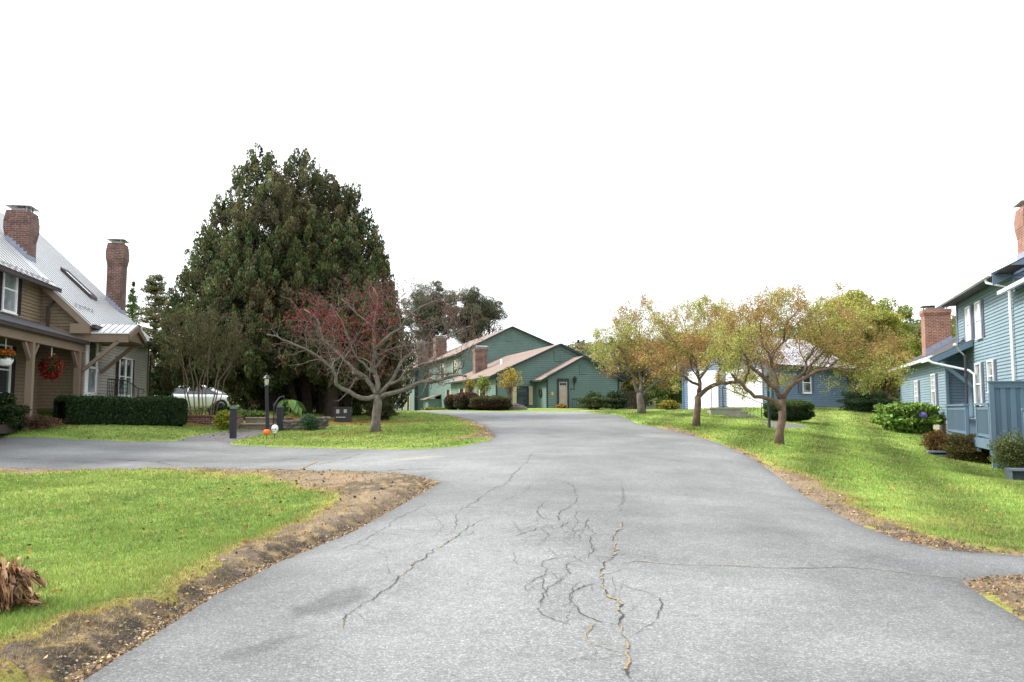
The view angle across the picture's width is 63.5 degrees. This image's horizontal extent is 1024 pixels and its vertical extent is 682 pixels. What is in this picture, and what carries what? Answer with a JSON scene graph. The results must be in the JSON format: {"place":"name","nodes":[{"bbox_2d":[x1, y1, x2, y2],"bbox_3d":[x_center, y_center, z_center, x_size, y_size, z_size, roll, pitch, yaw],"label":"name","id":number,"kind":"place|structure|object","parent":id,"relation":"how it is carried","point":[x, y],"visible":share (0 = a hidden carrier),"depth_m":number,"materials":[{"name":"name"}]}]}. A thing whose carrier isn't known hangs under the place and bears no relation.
{"place":"outdoors","nodes":[
{"label":"outdoors","id":0,"kind":"place"},
{"bbox_2d":[178,421,806,443],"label":"path","id":1,"kind":"structure","parent":0,"point":[221,435],"depth_m":27.17,"materials":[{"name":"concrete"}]},
{"bbox_2d":[229,407,237,438],"bbox_3d":[-8.822,2.632,26.172,0.194,1.100,0.194,0,-5,0],"label":"bollard","id":2,"kind":"object","parent":1,"relation":"on","point":[233,424],"visible":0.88,"depth_m":26.10,"materials":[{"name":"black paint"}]},
{"bbox_2d":[273,396,284,424],"bbox_3d":[-8.535,2.634,30.003,0.224,1.316,0.669,-1,-5,15],"label":"garden trellis","id":3,"kind":"object","parent":1,"relation":"on","point":[274,414],"visible":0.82,"depth_m":29.90,"materials":[{"name":"black metal"}]},
{"bbox_2d":[0,409,1023,681],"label":"road","id":4,"kind":"structure","parent":0,"point":[464,605],"depth_m":6.61,"materials":[{"name":"asphalt"}]},
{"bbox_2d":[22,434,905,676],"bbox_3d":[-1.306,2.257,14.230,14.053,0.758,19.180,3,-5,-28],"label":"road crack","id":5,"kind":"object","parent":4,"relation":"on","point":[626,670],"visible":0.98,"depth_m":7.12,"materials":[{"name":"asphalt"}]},
{"bbox_2d":[10,460,946,668],"bbox_3d":[-3.055,2.392,13.382,6.820,0.329,18.562,4,-6,-38],"label":"crack debris","id":6,"kind":"object","parent":4,"relation":"on","point":[627,655],"visible":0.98,"depth_m":6.06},
{"bbox_2d":[0,407,1023,681],"bbox_3d":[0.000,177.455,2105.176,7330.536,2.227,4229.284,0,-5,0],"label":"lawn ground","id":7,"kind":"structure","parent":0,"point":[334,499],"depth_m":13.44,"materials":[{"name":"plant"}]},
{"bbox_2d":[0,391,31,433],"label":"shrub","id":8,"kind":"object","parent":7,"relation":"on","point":[12,413],"visible":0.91,"depth_m":23.78,"materials":[{"name":"green plant"}]},
{"bbox_2d":[0,556,45,611],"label":"withered plant","id":9,"kind":"object","parent":7,"relation":"on","point":[15,588],"visible":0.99,"depth_m":5.89,"materials":[{"name":"plant"}]},
{"bbox_2d":[19,414,67,428],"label":"dry plants","id":10,"kind":"object","parent":7,"relation":"on","point":[38,422],"visible":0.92,"depth_m":24.36,"materials":[{"name":"brown plant"}]},
{"bbox_2d":[0,204,158,433],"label":"brown house","id":11,"kind":"structure","parent":7,"relation":"on","point":[90,333],"depth_m":29.11,"materials":[{"name":"wood"}]},
{"bbox_2d":[0,344,12,392],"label":"window","id":12,"kind":"structure","parent":11,"relation":"in","point":[5,371],"depth_m":26.07,"materials":[{"name":"white paint"}]},
{"bbox_2d":[0,338,15,365],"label":"hanging basket","id":13,"kind":"object","parent":11,"relation":"hanging from","point":[7,357],"visible":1,"depth_m":23.54,"materials":[{"name":"white paint"}]},
{"bbox_2d":[0,272,18,314],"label":"window","id":14,"kind":"structure","parent":11,"relation":"in","point":[9,289],"depth_m":26.28,"materials":[{"name":"glass"}]},
{"bbox_2d":[37,347,65,380],"bbox_3d":[-14.760,0.721,26.432,0.915,1.138,0.774,0,-5,0],"label":"hanging basket","id":15,"kind":"object","parent":11,"relation":"hanging from","point":[50,367],"visible":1,"depth_m":26.29,"materials":[{"name":"red plant"}]},
{"bbox_2d":[84,342,98,395],"bbox_3d":[-15.182,0.979,29.922,0.150,2.150,1.100,1,-5,-10],"label":"window","id":16,"kind":"structure","parent":11,"relation":"in","point":[91,374],"depth_m":29.90,"materials":[{"name":"white paint"}]},
{"bbox_2d":[118,357,132,396],"bbox_3d":[-15.963,1.502,34.148,0.105,1.595,1.904,1,-5,-10],"label":"window","id":17,"kind":"structure","parent":11,"relation":"in","point":[125,364],"depth_m":34.16,"materials":[{"name":"white paint"}]},
{"bbox_2d":[107,378,144,396],"bbox_3d":[-14.658,2.075,31.023,0.443,1.250,3.077,0,-5,-1],"label":"stair railing","id":18,"kind":"object","parent":11,"relation":"on","point":[116,383],"visible":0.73,"depth_m":30.92,"materials":[{"name":"black metal"}]},
{"bbox_2d":[53,393,187,426],"bbox_3d":[-13.105,2.396,27.894,1.414,1.287,4.158,-4,-6,39],"label":"hedge","id":19,"kind":"object","parent":7,"relation":"on","point":[165,410],"visible":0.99,"depth_m":27.26,"materials":[{"name":"green plant"}]},
{"bbox_2d":[126,281,142,324],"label":"pine tree","id":20,"kind":"object","parent":7,"relation":"on","point":[133,299],"visible":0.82,"depth_m":62.30,"materials":[{"name":"green plant"}]},
{"bbox_2d":[131,273,168,395],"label":"pine tree","id":21,"kind":"object","parent":7,"relation":"on","point":[153,287],"visible":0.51,"depth_m":55.00,"materials":[{"name":"green plant"}]},
{"bbox_2d":[148,365,179,396],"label":"broadleaf tree","id":22,"kind":"object","parent":7,"relation":"on","point":[157,389],"visible":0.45,"depth_m":41.38,"materials":[{"name":"green plant"}]},
{"bbox_2d":[151,298,181,384],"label":"pine tree","id":23,"kind":"object","parent":7,"relation":"on","point":[168,303],"visible":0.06,"depth_m":49.92,"materials":[{"name":"green plant"}]},
{"bbox_2d":[154,385,238,409],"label":"parked car","id":24,"kind":"object","parent":7,"relation":"on","point":[178,392],"visible":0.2,"depth_m":45.08,"materials":[{"name":"white paint"}]},
{"bbox_2d":[158,305,256,414],"bbox_3d":[-11.420,0.854,31.183,3.889,4.583,2.558,0,-5,0],"label":"multistem shrub","id":25,"kind":"object","parent":7,"relation":"on","point":[235,333],"visible":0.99,"depth_m":30.87,"materials":[{"name":"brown plant"}]},
{"bbox_2d":[187,415,243,428],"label":"brick wall","id":26,"kind":"structure","parent":7,"relation":"on","point":[204,419],"depth_m":30.36,"materials":[{"name":"brick"}]},
{"bbox_2d":[208,401,227,414],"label":"shrub","id":27,"kind":"object","parent":7,"relation":"on","point":[221,407],"visible":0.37,"depth_m":31.31,"materials":[{"name":"green plant"}]},
{"bbox_2d":[198,379,239,409],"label":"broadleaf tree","id":28,"kind":"object","parent":7,"relation":"on","point":[218,389],"visible":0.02,"depth_m":72.22,"materials":[{"name":"green plant"}]},
{"bbox_2d":[211,409,229,429],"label":"shrub","id":29,"kind":"object","parent":7,"relation":"on","point":[222,420],"visible":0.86,"depth_m":29.32,"materials":[{"name":"green plant"}]},
{"bbox_2d":[148,142,315,412],"bbox_3d":[-12.338,-2.780,38.410,8.030,13.077,8.486,0,-5,0],"label":"arborvitae","id":30,"kind":"object","parent":7,"relation":"on","point":[229,267],"visible":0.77,"depth_m":36.10,"materials":[{"name":"green plant"}]},
{"bbox_2d":[220,381,264,409],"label":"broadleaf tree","id":31,"kind":"object","parent":7,"relation":"on","point":[241,385],"visible":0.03,"depth_m":75.07,"materials":[{"name":"green plant"}]},
{"bbox_2d":[237,410,264,417],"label":"flowers","id":32,"kind":"object","parent":7,"relation":"on","point":[254,413],"visible":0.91,"depth_m":32.12,"materials":[{"name":"green plant"}]},
{"bbox_2d":[263,429,269,438],"bbox_3d":[-7.664,2.923,25.846,0.210,0.373,0.212,0,-5,0],"label":"pumpkin stake","id":33,"kind":"object","parent":7,"relation":"on","point":[266,432],"visible":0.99,"depth_m":25.78,"materials":[{"name":"orange plastic"}]},
{"bbox_2d":[240,417,293,429],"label":"timber steps","id":34,"kind":"structure","parent":7,"relation":"on","point":[256,423],"depth_m":30.25,"materials":[{"name":"wood"}]},
{"bbox_2d":[278,399,305,417],"bbox_3d":[-8.472,2.639,31.773,1.194,0.784,1.050,-2,-5,23],"label":"hosta","id":35,"kind":"object","parent":34,"relation":"on","point":[295,406],"visible":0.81,"depth_m":31.58,"materials":[{"name":"green plant"}]},
{"bbox_2d":[263,374,270,428],"bbox_3d":[-8.501,2.197,28.616,0.275,2.223,0.270,0,-5,0],"label":"lamp post","id":36,"kind":"object","parent":7,"relation":"on","point":[266,377],"visible":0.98,"depth_m":28.58,"materials":[{"name":"metal"}]},
{"bbox_2d":[271,425,277,437],"bbox_3d":[-7.473,2.886,26.046,0.209,0.500,0.216,0,-5,0],"label":"skull stake","id":37,"kind":"object","parent":7,"relation":"on","point":[274,428],"visible":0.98,"depth_m":26.00,"materials":[{"name":"white paint"}]},
{"bbox_2d":[277,406,283,431],"bbox_3d":[-8.389,2.852,29.866,0.194,1.030,0.194,0,-5,0],"label":"bollard","id":38,"kind":"object","parent":7,"relation":"on","point":[280,417],"visible":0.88,"depth_m":29.80,"materials":[{"name":"black paint"}]},
{"bbox_2d":[283,416,330,430],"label":"stone wall","id":39,"kind":"structure","parent":7,"relation":"on","point":[323,422],"depth_m":30.10,"materials":[{"name":"stone"}]},
{"bbox_2d":[255,147,360,413],"bbox_3d":[-9.648,-2.789,39.361,5.544,12.923,8.947,1,-5,-13],"label":"arborvitae","id":40,"kind":"object","parent":7,"relation":"on","point":[316,188],"visible":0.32,"depth_m":37.10,"materials":[{"name":"green plant"}]},
{"bbox_2d":[299,413,319,429],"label":"shrub","id":41,"kind":"object","parent":7,"relation":"on","point":[309,423],"visible":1,"depth_m":29.73,"materials":[{"name":"green plant"}]},
{"bbox_2d":[334,407,351,421],"bbox_3d":[-6.840,2.994,33.467,0.640,0.650,0.540,0,-5,0],"label":"utility box","id":42,"kind":"object","parent":7,"relation":"on","point":[342,414],"visible":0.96,"depth_m":33.22,"materials":[{"name":"metal"}]},
{"bbox_2d":[298,182,417,416],"bbox_3d":[-7.284,-1.901,38.577,5.584,11.202,8.126,2,-5,-22],"label":"arborvitae","id":43,"kind":"object","parent":7,"relation":"on","point":[353,232],"visible":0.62,"depth_m":36.74,"materials":[{"name":"green plant"}]},
{"bbox_2d":[258,270,485,431],"bbox_3d":[-4.340,0.360,27.017,7.104,5.445,5.509,0,-5,0],"label":"crabapple tree","id":44,"kind":"object","parent":7,"relation":"on","point":[377,396],"visible":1,"depth_m":26.93,"materials":[{"name":"red plant"}]},
{"bbox_2d":[363,399,399,419],"bbox_3d":[-5.555,2.917,35.375,1.524,1.007,1.650,-3,-6,30],"label":"shrub","id":45,"kind":"object","parent":7,"relation":"on","point":[388,410],"visible":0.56,"depth_m":35.11,"materials":[{"name":"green plant"}]},
{"bbox_2d":[400,279,458,357],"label":"pine tree","id":46,"kind":"object","parent":7,"relation":"on","point":[433,309],"visible":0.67,"depth_m":101.59,"materials":[{"name":"green plant"}]},
{"bbox_2d":[422,407,446,409],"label":"flowers","id":47,"kind":"object","parent":7,"relation":"on","point":[434,408],"visible":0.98,"depth_m":60.55,"materials":[{"name":"green plant"}]},
{"bbox_2d":[444,394,456,409],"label":"shrub","id":48,"kind":"object","parent":7,"relation":"on","point":[448,401],"visible":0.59,"depth_m":55.61,"materials":[{"name":"brown plant"}]},
{"bbox_2d":[453,392,478,409],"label":"shrub","id":49,"kind":"object","parent":7,"relation":"on","point":[461,400],"visible":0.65,"depth_m":54.60,"materials":[{"name":"brown plant"}]},
{"bbox_2d":[462,376,476,391],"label":"young tree","id":50,"kind":"object","parent":7,"relation":"on","point":[470,384],"visible":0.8,"depth_m":55.86,"materials":[{"name":"yellow plant"}]},
{"bbox_2d":[444,282,508,345],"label":"pine tree","id":51,"kind":"object","parent":7,"relation":"on","point":[484,309],"visible":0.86,"depth_m":99.08,"materials":[{"name":"green plant"}]},
{"bbox_2d":[475,374,490,395],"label":"young tree","id":52,"kind":"object","parent":7,"relation":"on","point":[483,385],"visible":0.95,"depth_m":54.84,"materials":[{"name":"green plant"}]},
{"bbox_2d":[468,395,512,409],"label":"shrub","id":53,"kind":"object","parent":7,"relation":"on","point":[487,402],"visible":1,"depth_m":53.04,"materials":[{"name":"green plant"}]},
{"bbox_2d":[495,367,522,397],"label":"young tree","id":54,"kind":"object","parent":7,"relation":"on","point":[510,377],"visible":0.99,"depth_m":54.34,"materials":[{"name":"yellow plant"}]},
{"bbox_2d":[392,326,627,410],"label":"green house","id":55,"kind":"structure","parent":7,"relation":"on","point":[560,373],"depth_m":61.71,"materials":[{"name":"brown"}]},
{"bbox_2d":[517,386,528,404],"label":"window","id":56,"kind":"structure","parent":55,"relation":"in","point":[523,392],"depth_m":60.39,"materials":[{"name":"grey glass"}]},
{"bbox_2d":[559,382,566,404],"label":"door","id":57,"kind":"structure","parent":55,"relation":"in","point":[562,388],"depth_m":58.68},
{"bbox_2d":[0,411,1023,592],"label":"fallen leaves","id":58,"kind":"object","parent":7,"relation":"on","point":[245,541],"visible":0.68,"depth_m":15.21,"materials":[{"name":"plant"}]},
{"bbox_2d":[506,404,527,409],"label":"boulder","id":59,"kind":"object","parent":7,"relation":"on","point":[518,407],"visible":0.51,"depth_m":54.16,"materials":[{"name":"stone"}]},
{"bbox_2d":[148,313,956,409],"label":"woodland","id":60,"kind":"object","parent":7,"relation":"on","point":[579,346],"visible":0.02,"depth_m":180.69,"materials":[{"name":"green plant"}]},
{"bbox_2d":[556,404,567,407],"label":"flowers","id":61,"kind":"object","parent":7,"relation":"on","point":[561,406],"visible":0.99,"depth_m":56.60,"materials":[{"name":"yellow plant"}]},
{"bbox_2d":[577,390,610,409],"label":"shrub","id":62,"kind":"object","parent":7,"relation":"on","point":[592,400],"visible":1,"depth_m":54.87,"materials":[{"name":"green plant"}]},
{"bbox_2d":[606,390,630,409],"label":"shrub","id":63,"kind":"object","parent":7,"relation":"on","point":[618,399],"visible":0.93,"depth_m":56.28,"materials":[{"name":"green plant"}]},
{"bbox_2d":[620,391,646,408],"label":"picket fence","id":64,"kind":"object","parent":7,"relation":"on","point":[631,394],"visible":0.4,"depth_m":59.86,"materials":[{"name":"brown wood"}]},
{"bbox_2d":[612,348,658,408],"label":"broadleaf tree","id":65,"kind":"object","parent":7,"relation":"on","point":[627,385],"visible":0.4,"depth_m":64.22,"materials":[{"name":"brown plant"}]},
{"bbox_2d":[583,291,709,413],"bbox_3d":[6.092,0.500,37.268,5.803,5.709,5.028,0,-5,0],"label":"crabapple tree","id":66,"kind":"object","parent":7,"relation":"on","point":[626,336],"visible":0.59,"depth_m":36.61,"materials":[{"name":"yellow plant"}]},
{"bbox_2d":[647,369,681,409],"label":"broadleaf tree","id":67,"kind":"object","parent":7,"relation":"on","point":[665,394],"visible":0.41,"depth_m":58.81,"materials":[{"name":"green plant"}]},
{"bbox_2d":[657,399,680,409],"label":"shrub","id":68,"kind":"object","parent":7,"relation":"on","point":[668,404],"visible":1,"depth_m":55.51,"materials":[{"name":"yellow plant"}]},
{"bbox_2d":[624,291,784,426],"bbox_3d":[6.504,0.639,27.827,5.408,4.618,4.957,0,-5,0],"label":"crabapple tree","id":69,"kind":"object","parent":7,"relation":"on","point":[688,341],"visible":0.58,"depth_m":27.54,"materials":[{"name":"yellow plant"}]},
{"bbox_2d":[706,407,761,418],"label":"entry steps","id":70,"kind":"structure","parent":7,"relation":"on","point":[732,411],"depth_m":40.80,"materials":[{"name":"concrete"}]},
{"bbox_2d":[711,387,762,417],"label":"handrail","id":71,"kind":"object","parent":70,"relation":"attached to","point":[734,400],"visible":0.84,"depth_m":40.87,"materials":[{"name":"white metal"}]},
{"bbox_2d":[672,333,854,409],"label":"blue garage","id":72,"kind":"structure","parent":7,"relation":"on","point":[808,389],"depth_m":48.79,"materials":[{"name":"wood"}]},
{"bbox_2d":[688,370,718,408],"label":"garage door","id":73,"kind":"structure","parent":72,"relation":"in","point":[692,389],"depth_m":49.37,"materials":[{"name":"white paint"}]},
{"bbox_2d":[720,385,727,406],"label":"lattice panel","id":74,"kind":"object","parent":72,"relation":"in","point":[723,396],"visible":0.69,"depth_m":44.41,"materials":[{"name":"blue wood"}]},
{"bbox_2d":[726,368,762,407],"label":"garage door","id":75,"kind":"structure","parent":72,"relation":"in","point":[757,390],"depth_m":47.03,"materials":[{"name":"white paint"}]},
{"bbox_2d":[802,374,811,393],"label":"window","id":76,"kind":"structure","parent":72,"relation":"in","point":[806,384],"depth_m":48.03,"materials":[{"name":"white paint"}]},
{"bbox_2d":[765,372,770,427],"bbox_3d":[9.588,2.249,30.920,0.203,2.210,0.203,1,-5,-11],"label":"lamp post","id":77,"kind":"object","parent":7,"relation":"on","point":[768,402],"visible":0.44,"depth_m":30.87,"materials":[{"name":"black metal"}]},
{"bbox_2d":[762,399,815,421],"bbox_3d":[11.833,2.990,35.383,2.108,1.032,1.969,0,-5,0],"label":"shrub","id":78,"kind":"object","parent":7,"relation":"on","point":[798,410],"visible":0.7,"depth_m":34.68,"materials":[{"name":"green plant"}]},
{"bbox_2d":[697,276,925,444],"bbox_3d":[7.969,0.618,22.767,6.190,4.566,5.156,0,-5,0],"label":"crabapple tree","id":79,"kind":"object","parent":7,"relation":"on","point":[738,346],"visible":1,"depth_m":22.21,"materials":[{"name":"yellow plant"}]},
{"bbox_2d":[797,289,915,391],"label":"broadleaf tree","id":80,"kind":"object","parent":7,"relation":"on","point":[892,320],"visible":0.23,"depth_m":58.57,"materials":[{"name":"green plant"}]},
{"bbox_2d":[835,390,896,411],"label":"shrub","id":81,"kind":"object","parent":7,"relation":"on","point":[857,401],"visible":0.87,"depth_m":44.27,"materials":[{"name":"green plant"}]},
{"bbox_2d":[854,339,915,397],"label":"broadleaf tree","id":82,"kind":"object","parent":7,"relation":"on","point":[888,386],"visible":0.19,"depth_m":49.49,"materials":[{"name":"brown plant"}]},
{"bbox_2d":[860,297,921,403],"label":"broadleaf tree","id":83,"kind":"object","parent":7,"relation":"on","point":[908,313],"visible":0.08,"depth_m":63.09,"materials":[{"name":"green plant"}]},
{"bbox_2d":[869,401,943,433],"bbox_3d":[16.360,3.144,34.100,2.741,1.351,2.541,0,-5,0],"label":"hydrangea","id":84,"kind":"object","parent":7,"relation":"on","point":[906,417],"visible":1,"depth_m":33.48,"materials":[{"name":"green plant"}]},
{"bbox_2d":[907,319,956,355],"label":"broadleaf tree","id":85,"kind":"object","parent":7,"relation":"on","point":[916,329],"visible":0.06,"depth_m":65.10,"materials":[{"name":"green plant"}]},
{"bbox_2d":[919,429,953,454],"bbox_3d":[14.654,3.485,28.406,1.090,0.923,1.308,0,-5,0],"label":"shrub","id":86,"kind":"object","parent":7,"relation":"on","point":[932,439],"visible":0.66,"depth_m":28.24,"materials":[{"name":"brown plant"}]},
{"bbox_2d":[926,450,948,456],"bbox_3d":[14.394,3.843,27.967,0.620,0.250,0.470,-1,-5,17],"label":"wooden step","id":87,"kind":"object","parent":7,"relation":"on","point":[943,453],"visible":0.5,"depth_m":27.82,"materials":[{"name":"grey wood"}]},
{"bbox_2d":[892,200,1023,433],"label":"blue house","id":88,"kind":"structure","parent":7,"relation":"on","point":[988,339],"depth_m":30.97,"materials":[{"name":"wood"}]},
{"bbox_2d":[914,381,918,401],"bbox_3d":[19.344,2.655,39.522,0.105,1.495,0.954,-1,-5,17],"label":"window","id":89,"kind":"structure","parent":88,"relation":"in","point":[916,399],"depth_m":39.69,"materials":[{"name":"white paint"}]},
{"bbox_2d":[930,374,935,405],"bbox_3d":[18.053,2.158,35.395,0.105,1.495,0.954,-1,-5,17],"label":"window","id":90,"kind":"structure","parent":88,"relation":"in","point":[932,376],"depth_m":35.57,"materials":[{"name":"white paint"}]},
{"bbox_2d":[953,343,969,431],"bbox_3d":[15.751,2.058,28.929,0.472,4.006,0.177,0,-5,0],"label":"downspout","id":91,"kind":"object","parent":88,"relation":"attached to","point":[965,374],"visible":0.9,"depth_m":28.96,"materials":[{"name":"metal"}]},
{"bbox_2d":[964,305,971,340],"bbox_3d":[17.668,-0.634,32.009,0.105,1.395,0.874,-1,-5,17],"label":"window","id":92,"kind":"structure","parent":88,"relation":"in","point":[967,311],"depth_m":32.11,"materials":[{"name":"glass"}]},
{"bbox_2d":[967,363,974,416],"bbox_3d":[17.790,1.915,32.109,0.060,2.050,0.850,-1,-5,17],"label":"door","id":93,"kind":"structure","parent":88,"relation":"in","point":[969,366],"depth_m":31.87,"materials":[{"name":"blue wood"}]},
{"bbox_2d":[974,300,983,339],"bbox_3d":[17.198,-0.762,30.485,0.105,1.395,0.874,-1,-5,17],"label":"window","id":94,"kind":"structure","parent":88,"relation":"in","point":[977,305],"depth_m":30.57,"materials":[{"name":"glass"}]},
{"bbox_2d":[974,362,983,405],"bbox_3d":[17.314,1.611,30.670,0.105,1.595,0.874,-1,-5,17],"label":"window","id":95,"kind":"structure","parent":88,"relation":"in","point":[977,366],"depth_m":30.73,"materials":[{"name":"white paint"}]},
{"bbox_2d":[986,359,993,392],"bbox_3d":[16.783,1.244,28.975,0.105,1.145,0.874,-1,-5,17],"label":"window","id":96,"kind":"structure","parent":88,"relation":"in","point":[989,364],"depth_m":29.08,"materials":[{"name":"white paint"}]},
{"bbox_2d":[934,433,991,461],"bbox_3d":[14.915,3.505,27.005,1.861,1.000,2.024,0,-5,0],"label":"shrub","id":97,"kind":"object","parent":7,"relation":"on","point":[963,446],"visible":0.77,"depth_m":26.72,"materials":[{"name":"brown plant"}]},
{"bbox_2d":[945,403,1019,454],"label":"deck","id":98,"kind":"structure","parent":7,"relation":"on","point":[958,420],"depth_m":26.45,"materials":[{"name":"blue wood"}]},
{"bbox_2d":[987,381,1023,468],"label":"privacy fence","id":99,"kind":"object","parent":7,"relation":"on","point":[1006,401],"visible":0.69,"depth_m":24.16,"materials":[{"name":"blue wood"}]},
{"bbox_2d":[987,428,1023,472],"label":"shrub","id":100,"kind":"object","parent":7,"relation":"on","point":[1013,456],"visible":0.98,"depth_m":22.99,"materials":[{"name":"green plant"}]},
{"bbox_2d":[1004,468,1023,480],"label":"wooden step","id":101,"kind":"object","parent":7,"relation":"on","point":[1014,473],"visible":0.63,"depth_m":21.54,"materials":[{"name":"grey wood"}]},
{"bbox_2d":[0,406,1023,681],"bbox_3d":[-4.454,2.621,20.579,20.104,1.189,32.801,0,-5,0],"label":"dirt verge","id":102,"kind":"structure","parent":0,"point":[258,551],"depth_m":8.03,"materials":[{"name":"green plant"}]},
{"bbox_2d":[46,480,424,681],"bbox_3d":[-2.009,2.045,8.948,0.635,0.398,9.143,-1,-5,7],"label":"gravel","id":103,"kind":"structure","parent":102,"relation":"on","point":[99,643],"depth_m":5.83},
{"bbox_2d":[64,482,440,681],"bbox_3d":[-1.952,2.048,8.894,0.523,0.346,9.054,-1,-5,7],"label":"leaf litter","id":104,"kind":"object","parent":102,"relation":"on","point":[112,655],"visible":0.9,"depth_m":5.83,"materials":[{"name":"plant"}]},
{"bbox_2d":[3,416,1023,681],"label":"leaf litter","id":105,"kind":"object","parent":102,"relation":"on","point":[997,578],"visible":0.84,"depth_m":6.86,"materials":[{"name":"plant"}]},
{"bbox_2d":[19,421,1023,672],"bbox_3d":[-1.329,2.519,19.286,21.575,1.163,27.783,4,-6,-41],"label":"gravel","id":106,"kind":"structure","parent":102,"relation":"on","point":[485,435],"depth_m":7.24,"materials":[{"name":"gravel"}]},
{"bbox_2d":[0,0,1023,366],"label":"sky","id":107,"kind":"structure","parent":0,"point":[564,160],"materials":[{"name":"white"}]},
{"bbox_2d":[189,390,856,409],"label":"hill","id":108,"kind":"structure","parent":0,"point":[650,407],"depth_m":139.62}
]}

